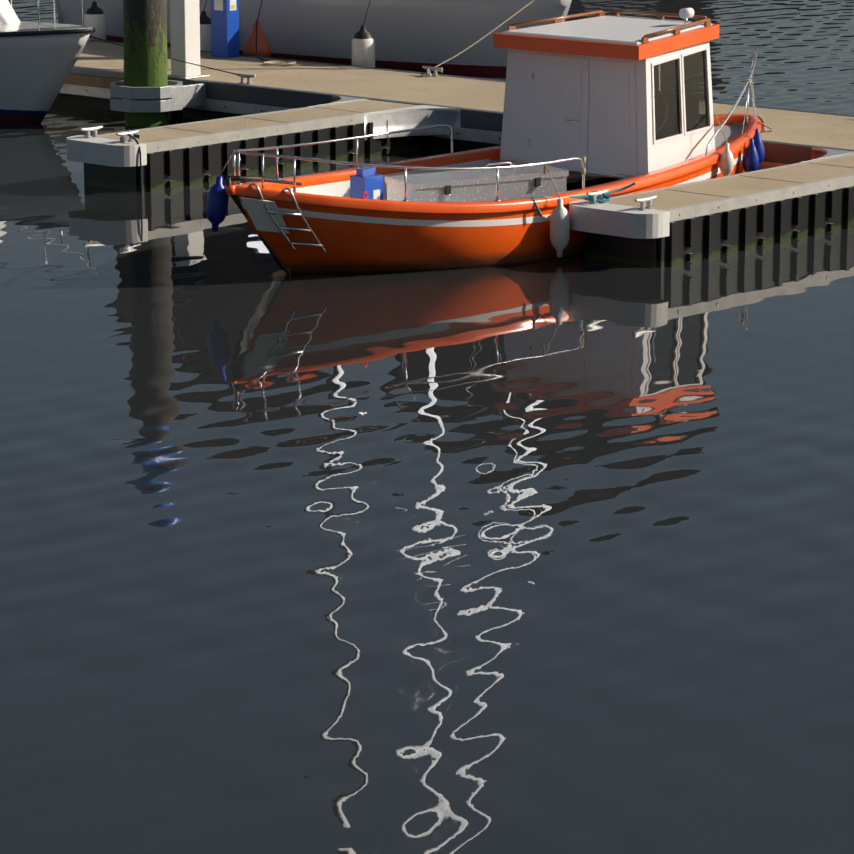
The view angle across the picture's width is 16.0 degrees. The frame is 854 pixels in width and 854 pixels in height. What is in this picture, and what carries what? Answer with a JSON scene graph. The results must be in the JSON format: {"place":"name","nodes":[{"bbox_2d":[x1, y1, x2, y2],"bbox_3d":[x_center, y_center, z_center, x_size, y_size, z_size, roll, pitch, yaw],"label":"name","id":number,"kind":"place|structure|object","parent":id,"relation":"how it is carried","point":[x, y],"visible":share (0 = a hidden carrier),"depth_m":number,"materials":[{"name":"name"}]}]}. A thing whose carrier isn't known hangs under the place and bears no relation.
{"place":"outdoors","nodes":[
{"label":"outdoors","id":0,"kind":"place"},
{"bbox_2d":[0,0,853,853],"bbox_3d":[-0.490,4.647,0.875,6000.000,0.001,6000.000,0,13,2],"label":"water","id":1,"kind":"structure","parent":0,"point":[550,556],"depth_m":18.28,"materials":[{"name":"grey liquid"}]},
{"bbox_2d":[0,0,94,122],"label":"white motor boat","id":2,"kind":"object","parent":1,"relation":"on","point":[38,59],"visible":0.96,"depth_m":36.60,"materials":[{"name":"white plastic"}]},
{"bbox_2d":[110,0,207,126],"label":"mooring pile","id":3,"kind":"object","parent":1,"relation":"in","point":[145,92],"visible":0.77,"depth_m":36.50,"materials":[{"name":"green wood"}]},
{"bbox_2d":[66,95,459,191],"bbox_3d":[-1.927,-2.929,33.304,1.990,1.074,4.700,11,17,40],"label":"finger pontoon","id":4,"kind":"object","parent":1,"relation":"on","point":[184,154],"visible":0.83,"depth_m":32.78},
{"bbox_2d":[56,0,571,80],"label":"moored boat","id":5,"kind":"object","parent":1,"relation":"on","point":[413,35],"visible":0.29,"depth_m":39.35,"materials":[{"name":"grey"}]},
{"bbox_2d":[84,0,374,67],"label":"boat fenders","id":6,"kind":"object","parent":5,"relation":"attached to","point":[363,47],"visible":0.67,"depth_m":39.89,"materials":[{"name":"white plastic"}]},
{"bbox_2d":[54,34,853,169],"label":"walkway pontoon","id":7,"kind":"object","parent":1,"relation":"on","point":[256,85],"visible":0.29,"depth_m":36.41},
{"bbox_2d":[168,0,209,78],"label":"white post","id":8,"kind":"object","parent":7,"relation":"on","point":[185,28],"visible":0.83,"depth_m":37.26,"materials":[{"name":"paint"}]},
{"bbox_2d":[211,0,238,57],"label":"service pedestal","id":9,"kind":"object","parent":7,"relation":"on","point":[224,28],"visible":1,"depth_m":39.55,"materials":[{"name":"blue metal"}]},
{"bbox_2d":[89,0,772,201],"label":"mooring ropes","id":10,"kind":"object","parent":7,"relation":"attached to","point":[589,199],"visible":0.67,"depth_m":36.95,"materials":[{"name":"beige fabric"}]},
{"bbox_2d":[206,8,764,276],"bbox_3d":[0.876,-2.618,28.847,2.829,2.473,7.619,11,17,40],"label":"orange boat","id":11,"kind":"object","parent":1,"relation":"on","point":[614,103],"visible":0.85,"depth_m":28.96,"materials":[{"name":"red"}]},
{"bbox_2d":[569,147,853,267],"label":"finger pontoon","id":12,"kind":"object","parent":1,"relation":"on","point":[671,226],"visible":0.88,"depth_m":27.96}
]}

